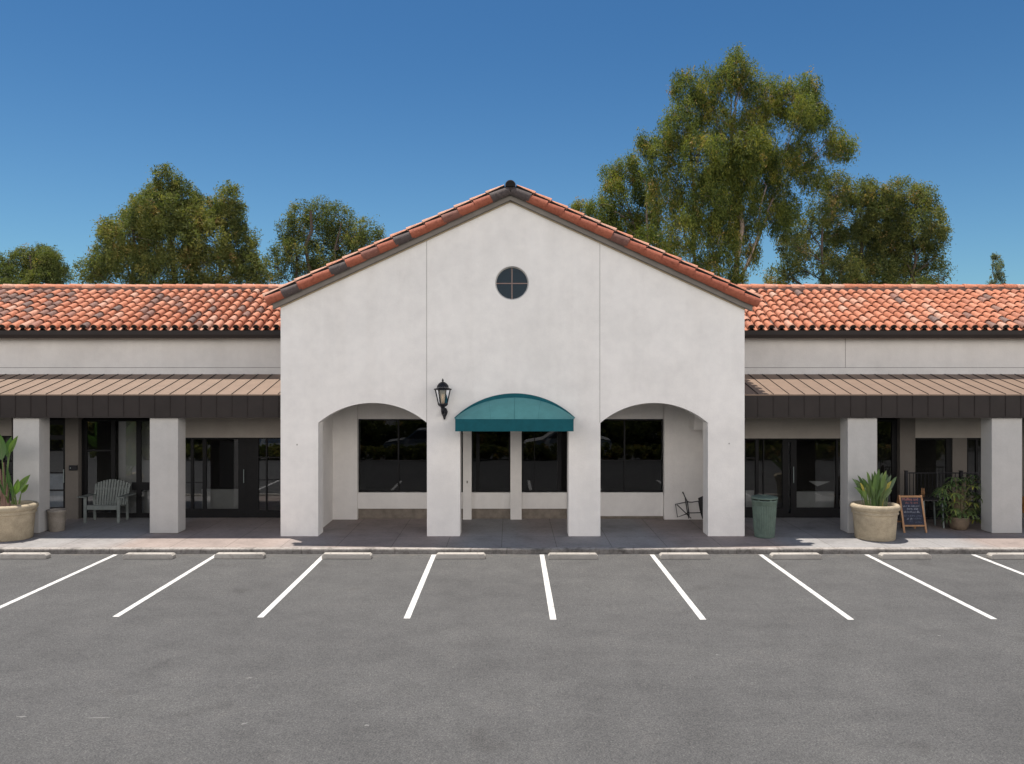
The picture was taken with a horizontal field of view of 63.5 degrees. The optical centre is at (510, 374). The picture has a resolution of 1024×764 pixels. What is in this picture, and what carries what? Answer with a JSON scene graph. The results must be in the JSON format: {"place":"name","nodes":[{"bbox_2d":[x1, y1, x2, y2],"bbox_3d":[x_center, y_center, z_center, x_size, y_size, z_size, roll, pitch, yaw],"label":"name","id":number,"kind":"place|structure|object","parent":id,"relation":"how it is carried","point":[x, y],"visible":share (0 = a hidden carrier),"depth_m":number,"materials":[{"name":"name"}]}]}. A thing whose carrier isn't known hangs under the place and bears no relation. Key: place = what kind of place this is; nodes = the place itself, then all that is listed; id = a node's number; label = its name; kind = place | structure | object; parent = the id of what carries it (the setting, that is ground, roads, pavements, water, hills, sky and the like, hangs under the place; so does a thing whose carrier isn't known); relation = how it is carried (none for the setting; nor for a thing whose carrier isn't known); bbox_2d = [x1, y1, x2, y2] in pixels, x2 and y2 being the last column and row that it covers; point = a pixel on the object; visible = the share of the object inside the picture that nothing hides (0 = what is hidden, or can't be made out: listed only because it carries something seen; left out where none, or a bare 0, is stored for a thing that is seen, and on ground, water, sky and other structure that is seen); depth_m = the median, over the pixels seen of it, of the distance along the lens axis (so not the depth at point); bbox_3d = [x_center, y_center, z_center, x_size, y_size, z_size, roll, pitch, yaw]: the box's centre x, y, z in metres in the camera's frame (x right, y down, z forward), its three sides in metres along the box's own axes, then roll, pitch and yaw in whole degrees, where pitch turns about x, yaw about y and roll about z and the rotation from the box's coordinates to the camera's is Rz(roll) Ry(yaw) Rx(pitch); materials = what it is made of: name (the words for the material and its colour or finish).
{"place":"outdoors","nodes":[
{"label":"outdoors","id":0,"kind":"place"},
{"bbox_2d":[0,284,282,532],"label":"shop wing","id":1,"kind":"structure","parent":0,"point":[163,400],"depth_m":23.40,"materials":[{"name":"white paint"}]},
{"bbox_2d":[0,436,12,484],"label":"window","id":2,"kind":"structure","parent":1,"relation":"in","point":[2,436],"depth_m":23.60,"materials":[{"name":"black metal"}]},
{"bbox_2d":[50,419,64,508],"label":"window","id":3,"kind":"structure","parent":1,"relation":"in","point":[57,479],"depth_m":23.72,"materials":[{"name":"black metal"}]},
{"bbox_2d":[69,465,77,469],"bbox_3d":[-12.371,2.633,23.392,0.234,0.144,0.055,0,0,0],"label":"wall box","id":4,"kind":"object","parent":1,"relation":"attached to","point":[73,467],"visible":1,"depth_m":23.37,"materials":[{"name":"black metal"}]},
{"bbox_2d":[82,419,113,514],"bbox_3d":[-11.792,2.642,23.635,0.898,2.725,0.070,0,0,0],"label":"window","id":5,"kind":"structure","parent":1,"relation":"in","point":[85,449],"depth_m":23.60,"materials":[{"name":"black metal"}]},
{"bbox_2d":[113,419,149,514],"bbox_3d":[-10.749,2.642,23.635,1.188,2.725,0.070,0,0,0],"label":"window","id":6,"kind":"structure","parent":1,"relation":"in","point":[138,485],"depth_m":23.60,"materials":[{"name":"black metal"}]},
{"bbox_2d":[185,438,203,510],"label":"window","id":7,"kind":"structure","parent":1,"relation":"in","point":[192,482],"depth_m":23.60,"materials":[{"name":"black metal"}]},
{"bbox_2d":[204,438,239,510],"bbox_3d":[-8.230,2.836,23.635,1.020,2.094,0.070,0,0,0],"label":"window","id":8,"kind":"structure","parent":1,"relation":"in","point":[205,439],"depth_m":23.60,"materials":[{"name":"black metal"}]},
{"bbox_2d":[240,438,256,517],"bbox_3d":[-7.476,2.932,23.604,0.487,2.286,0.132,0,0,0],"label":"door","id":9,"kind":"structure","parent":1,"relation":"in","point":[248,446],"depth_m":23.60,"materials":[{"name":"black metal"}]},
{"bbox_2d":[257,438,280,511],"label":"window","id":10,"kind":"structure","parent":1,"relation":"in","point":[258,457],"depth_m":23.60,"materials":[{"name":"black metal"}]},
{"bbox_2d":[0,554,1023,763],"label":"parking lot","id":11,"kind":"structure","parent":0,"point":[627,659],"depth_m":12.11,"materials":[{"name":"grey asphalt"}]},
{"bbox_2d":[0,552,50,558],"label":"wheel stop","id":12,"kind":"object","parent":11,"relation":"on","point":[24,555],"visible":1,"depth_m":18.83,"materials":[{"name":"concrete"}]},
{"bbox_2d":[0,243,76,284],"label":"bushy tree","id":13,"kind":"object","parent":11,"relation":"on","point":[42,264],"visible":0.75,"depth_m":54.81,"materials":[{"name":"green plant"}]},
{"bbox_2d":[0,555,115,607],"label":"parking line","id":14,"kind":"object","parent":11,"relation":"on","point":[41,588],"visible":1,"depth_m":16.66,"materials":[{"name":"white paint"}]},
{"bbox_2d":[123,552,175,558],"bbox_3d":[-8.256,4.138,18.924,1.130,0.113,0.209,0,0,0],"label":"wheel stop","id":15,"kind":"object","parent":11,"relation":"on","point":[150,555],"visible":1,"depth_m":18.82,"materials":[{"name":"concrete"}]},
{"bbox_2d":[113,555,213,616],"bbox_3d":[-6.850,4.196,16.820,0.110,0.001,4.960,0,0,0],"label":"parking line","id":16,"kind":"object","parent":11,"relation":"on","point":[158,590],"visible":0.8,"depth_m":16.19,"materials":[{"name":"white paint"}]},
{"bbox_2d":[72,161,272,284],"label":"bushy tree","id":17,"kind":"object","parent":11,"relation":"on","point":[155,215],"visible":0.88,"depth_m":43.93,"materials":[{"name":"green plant"}]},
{"bbox_2d":[214,552,265,558],"bbox_3d":[-6.192,4.138,18.943,1.130,0.113,0.210,0,0,0],"label":"wheel stop","id":18,"kind":"object","parent":11,"relation":"on","point":[240,555],"visible":1,"depth_m":18.84,"materials":[{"name":"concrete"}]},
{"bbox_2d":[258,556,321,616],"bbox_3d":[-4.330,4.196,16.800,0.110,0.001,5.000,0,0,0],"label":"parking line","id":19,"kind":"object","parent":11,"relation":"on","point":[287,591],"visible":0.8,"depth_m":16.23,"materials":[{"name":"white paint"}]},
{"bbox_2d":[258,194,386,283],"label":"airy tree","id":20,"kind":"object","parent":11,"relation":"on","point":[359,239],"visible":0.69,"depth_m":46.94,"materials":[{"name":"green plant"}]},
{"bbox_2d":[322,552,372,558],"bbox_3d":[-3.737,4.138,18.932,1.130,0.113,0.209,0,0,0],"label":"wheel stop","id":21,"kind":"object","parent":11,"relation":"on","point":[347,555],"visible":1,"depth_m":18.83,"materials":[{"name":"concrete"}]},
{"bbox_2d":[404,555,435,617],"bbox_3d":[-1.785,4.196,16.770,0.110,0.001,5.060,0,0,0],"label":"parking line","id":22,"kind":"object","parent":11,"relation":"on","point":[410,609],"visible":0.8,"depth_m":16.16,"materials":[{"name":"white paint"}]},
{"bbox_2d":[436,552,485,558],"bbox_3d":[-1.136,4.138,18.932,1.130,0.113,0.209,0,0,0],"label":"wheel stop","id":23,"kind":"object","parent":11,"relation":"on","point":[460,555],"visible":1,"depth_m":18.83,"materials":[{"name":"concrete"}]},
{"bbox_2d":[0,547,1023,553],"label":"kerb","id":24,"kind":"structure","parent":11,"relation":"on","point":[517,550],"depth_m":19.38,"materials":[{"name":"concrete"}]},
{"bbox_2d":[540,555,555,619],"bbox_3d":[0.735,4.196,16.735,0.110,0.001,5.130,0,0,0],"label":"parking line","id":25,"kind":"object","parent":11,"relation":"on","point":[552,614],"visible":1,"depth_m":16.08,"materials":[{"name":"white paint"}]},
{"bbox_2d":[548,552,597,558],"bbox_3d":[1.429,4.138,18.915,1.130,0.113,0.210,0,0,0],"label":"wheel stop","id":26,"kind":"object","parent":11,"relation":"on","point":[564,555],"visible":1,"depth_m":18.82,"materials":[{"name":"concrete"}]},
{"bbox_2d":[569,150,682,257],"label":"eucalyptus tree","id":27,"kind":"object","parent":11,"relation":"on","point":[607,213],"visible":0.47,"depth_m":52.50,"materials":[{"name":"green plant"}]},
{"bbox_2d":[650,555,705,619],"bbox_3d":[3.305,4.196,16.735,0.110,0.001,5.130,0,0,0],"label":"parking line","id":28,"kind":"object","parent":11,"relation":"on","point":[694,608],"visible":1,"depth_m":16.08,"materials":[{"name":"white paint"}]},
{"bbox_2d":[659,552,709,558],"bbox_3d":[3.981,4.138,18.921,1.130,0.113,0.210,0,0,0],"label":"wheel stop","id":29,"kind":"object","parent":11,"relation":"on","point":[683,555],"visible":1,"depth_m":18.82,"materials":[{"name":"concrete"}]},
{"bbox_2d":[630,40,861,284],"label":"eucalyptus tree","id":30,"kind":"object","parent":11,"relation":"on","point":[734,167],"visible":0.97,"depth_m":47.47,"materials":[{"name":"green plant"}]},
{"bbox_2d":[769,552,821,558],"bbox_3d":[6.522,4.138,18.913,1.130,0.113,0.209,0,0,0],"label":"wheel stop","id":31,"kind":"object","parent":11,"relation":"on","point":[808,555],"visible":1,"depth_m":18.81,"materials":[{"name":"concrete"}]},
{"bbox_2d":[760,555,853,619],"bbox_3d":[5.840,4.196,16.735,0.110,0.001,5.130,0,0,0],"label":"parking line","id":32,"kind":"object","parent":11,"relation":"on","point":[835,608],"visible":1,"depth_m":16.08,"materials":[{"name":"white paint"}]},
{"bbox_2d":[760,168,957,284],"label":"bushy tree","id":33,"kind":"object","parent":11,"relation":"on","point":[886,245],"visible":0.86,"depth_m":49.50,"materials":[{"name":"green plant"}]},
{"bbox_2d":[878,552,930,558],"bbox_3d":[9.025,4.138,18.926,1.130,0.113,0.209,0,0,0],"label":"wheel stop","id":34,"kind":"object","parent":11,"relation":"on","point":[903,555],"visible":1,"depth_m":18.83,"materials":[{"name":"concrete"}]},
{"bbox_2d":[866,555,995,618],"bbox_3d":[8.310,4.196,16.750,0.110,0.001,5.100,0,0,0],"label":"parking line","id":35,"kind":"object","parent":11,"relation":"on","point":[941,592],"visible":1,"depth_m":16.16,"materials":[{"name":"white paint"}]},
{"bbox_2d":[973,555,1023,574],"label":"parking line","id":36,"kind":"object","parent":11,"relation":"on","point":[999,564],"visible":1,"depth_m":18.24,"materials":[{"name":"white paint"}]},
{"bbox_2d":[986,553,1023,558],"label":"wheel stop","id":37,"kind":"object","parent":11,"relation":"on","point":[1005,555],"visible":1,"depth_m":18.81,"materials":[{"name":"concrete"}]},
{"bbox_2d":[0,495,1023,546],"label":"sidewalk","id":38,"kind":"structure","parent":0,"point":[266,532],"depth_m":20.99,"materials":[{"name":"concrete"}]},
{"bbox_2d":[0,500,38,541],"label":"planter","id":39,"kind":"object","parent":38,"relation":"on","point":[17,522],"visible":0.97,"depth_m":20.30,"materials":[{"name":"stone"}]},
{"bbox_2d":[0,435,29,505],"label":"bird of paradise plant","id":40,"kind":"object","parent":39,"relation":"in","point":[6,485],"visible":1,"depth_m":20.53,"materials":[{"name":"green plant"}]},
{"bbox_2d":[47,508,66,531],"bbox_3d":[-11.860,3.797,21.620,0.474,0.565,0.474,0,0,0],"label":"pot","id":41,"kind":"object","parent":38,"relation":"on","point":[56,519],"visible":1,"depth_m":21.46,"materials":[{"name":"stone"}]},
{"bbox_2d":[77,479,135,522],"bbox_3d":[-11.260,3.519,23.074,1.320,1.123,0.709,0,0,0],"label":"garden bench","id":42,"kind":"object","parent":38,"relation":"on","point":[105,503],"visible":1,"depth_m":23.28,"materials":[{"name":"grey paint"}]},
{"bbox_2d":[675,492,702,518],"bbox_3d":[5.047,3.638,22.954,0.952,0.719,0.397,0,0,26],"label":"folding chair","id":43,"kind":"object","parent":38,"relation":"on","point":[700,501],"visible":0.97,"depth_m":22.91,"materials":[{"name":"black metal"}]},
{"bbox_2d":[751,494,777,538],"bbox_3d":[6.400,3.550,20.830,0.664,1.061,0.664,0,0,0],"label":"litter bin","id":44,"kind":"object","parent":38,"relation":"on","point":[764,508],"visible":1,"depth_m":20.60,"materials":[{"name":"green plastic"}]},
{"bbox_2d":[849,500,900,541],"bbox_3d":[9.100,3.644,20.640,1.180,0.872,1.180,0,0,0],"label":"planter","id":45,"kind":"object","parent":38,"relation":"on","point":[875,523],"visible":0.97,"depth_m":20.22,"materials":[{"name":"stone"}]},
{"bbox_2d":[853,470,895,505],"bbox_3d":[9.086,2.830,20.598,1.202,1.028,0.490,0,0,0],"label":"strap leaf plant","id":46,"kind":"object","parent":45,"relation":"on","point":[878,490],"visible":0.9,"depth_m":20.55,"materials":[{"name":"green plant"}]},
{"bbox_2d":[897,495,926,532],"bbox_3d":[10.453,3.615,21.645,0.610,0.939,0.639,0,0,0],"label":"chalkboard sign","id":47,"kind":"object","parent":38,"relation":"on","point":[912,511],"visible":1,"depth_m":21.49,"materials":[{"name":"brown wood"}]},
{"bbox_2d":[923,497,945,527],"bbox_3d":[11.246,3.701,22.225,0.629,0.761,0.550,0,0,0],"label":"cafe table","id":48,"kind":"object","parent":38,"relation":"on","point":[930,499],"visible":0.4,"depth_m":22.01,"materials":[{"name":"metal"}]},
{"bbox_2d":[904,470,980,518],"bbox_3d":[12.078,3.367,22.900,2.321,1.426,0.090,0,0,0],"label":"patio fence","id":49,"kind":"object","parent":38,"relation":"on","point":[960,472],"visible":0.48,"depth_m":22.89,"materials":[{"name":"black metal"}]},
{"bbox_2d":[948,515,969,529],"bbox_3d":[11.848,3.908,21.850,0.536,0.345,0.536,0,0,0],"label":"pot","id":50,"kind":"object","parent":38,"relation":"on","point":[962,523],"visible":0.77,"depth_m":21.65,"materials":[{"name":"stone"}]},
{"bbox_2d":[930,474,982,523],"bbox_3d":[11.943,3.330,21.836,1.912,1.389,1.124,0,0,0],"label":"umbrella plant","id":51,"kind":"object","parent":50,"relation":"in","point":[960,511],"visible":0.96,"depth_m":21.77,"materials":[{"name":"green plant"}]},
{"bbox_2d":[0,0,1023,284],"label":"sky","id":52,"kind":"structure","parent":0,"point":[403,112],"materials":[{"name":"blue"}]},
{"bbox_2d":[263,180,762,535],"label":"gabled building","id":53,"kind":"structure","parent":0,"point":[626,351],"depth_m":20.90,"materials":[{"name":"white paint"}]},
{"bbox_2d":[359,419,462,491],"bbox_3d":[-2.850,2.293,23.535,3.002,2.085,0.070,0,0,0],"label":"window","id":54,"kind":"structure","parent":53,"relation":"in","point":[392,452],"depth_m":23.54,"materials":[{"name":"black glass"}]},
{"bbox_2d":[434,379,451,419],"bbox_3d":[-1.668,0.609,20.641,0.399,1.058,0.532,0,0,30],"label":"wall lantern","id":55,"kind":"object","parent":53,"relation":"attached to","point":[443,405],"depth_m":20.57,"materials":[{"name":"black metal"}]},
{"bbox_2d":[472,431,509,491],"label":"window","id":56,"kind":"structure","parent":53,"relation":"in","point":[490,449],"depth_m":23.54,"materials":[{"name":"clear glass"}]},
{"bbox_2d":[495,267,528,299],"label":"round window","id":57,"kind":"structure","parent":53,"relation":"in","point":[511,283],"depth_m":21.02,"materials":[{"name":"black glass"}]},
{"bbox_2d":[454,393,574,430],"bbox_3d":[0.108,0.917,20.442,3.038,0.901,0.908,0,0,0],"label":"awning","id":58,"kind":"object","parent":53,"relation":"attached to","point":[514,412],"visible":1,"depth_m":20.12,"materials":[{"name":"teal fabric"}]},
{"bbox_2d":[522,431,566,491],"bbox_3d":[0.993,2.293,23.535,1.349,2.085,0.070,0,0,0],"label":"window","id":59,"kind":"structure","parent":53,"relation":"in","point":[544,453],"depth_m":23.54,"materials":[{"name":"black glass"}]},
{"bbox_2d":[600,419,662,491],"bbox_3d":[3.267,2.293,23.535,2.198,2.085,0.070,0,0,0],"label":"window","id":60,"kind":"structure","parent":53,"relation":"in","point":[631,450],"depth_m":23.54,"materials":[{"name":"black glass"}]},
{"bbox_2d":[737,284,1023,532],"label":"shop wing","id":61,"kind":"structure","parent":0,"point":[846,385],"depth_m":23.40,"materials":[{"name":"white paint"}]},
{"bbox_2d":[745,438,756,508],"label":"window","id":62,"kind":"structure","parent":61,"relation":"in","point":[755,439],"depth_m":23.60,"materials":[{"name":"black metal"}]},
{"bbox_2d":[757,438,783,508],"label":"window","id":63,"kind":"structure","parent":61,"relation":"in","point":[758,439],"depth_m":23.60,"materials":[{"name":"black metal"}]},
{"bbox_2d":[784,438,794,517],"bbox_3d":[7.971,2.943,23.604,0.320,2.263,0.132,0,0,0],"label":"door","id":64,"kind":"structure","parent":61,"relation":"in","point":[792,440],"depth_m":23.60,"materials":[{"name":"black metal"}]},
{"bbox_2d":[795,438,839,508],"bbox_3d":[8.899,2.824,23.635,1.538,2.025,0.070,0,0,0],"label":"window","id":65,"kind":"structure","parent":61,"relation":"in","point":[836,439],"depth_m":23.60,"materials":[{"name":"black metal"}]},
{"bbox_2d":[877,419,896,502],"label":"window","id":66,"kind":"structure","parent":61,"relation":"in","point":[893,421],"depth_m":23.60,"materials":[{"name":"black metal"}]},
{"bbox_2d":[915,438,951,511],"bbox_3d":[12.040,2.855,23.635,1.134,2.116,0.070,0,0,0],"label":"window","id":67,"kind":"structure","parent":61,"relation":"in","point":[948,441],"depth_m":23.60,"materials":[{"name":"black metal"}]},
{"bbox_2d":[967,438,980,509],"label":"window","id":68,"kind":"structure","parent":61,"relation":"in","point":[976,439],"depth_m":23.60,"materials":[{"name":"black metal"}]},
{"bbox_2d":[886,494,902,527],"bbox_3d":[10.157,3.650,22.194,0.500,0.860,0.570,0,0,-15],"label":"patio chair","id":69,"kind":"object","parent":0,"point":[889,500],"visible":0.06,"depth_m":22.45,"materials":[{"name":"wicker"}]},
{"bbox_2d":[986,252,1006,284],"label":"young conifer","id":70,"kind":"object","parent":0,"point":[998,265],"visible":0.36,"depth_m":57.65,"materials":[{"name":"green plant"}]},
{"bbox_2d":[1022,496,1023,512],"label":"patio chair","id":71,"kind":"object","parent":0,"point":[1022,504],"visible":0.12,"depth_m":21.89,"materials":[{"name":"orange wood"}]}
]}

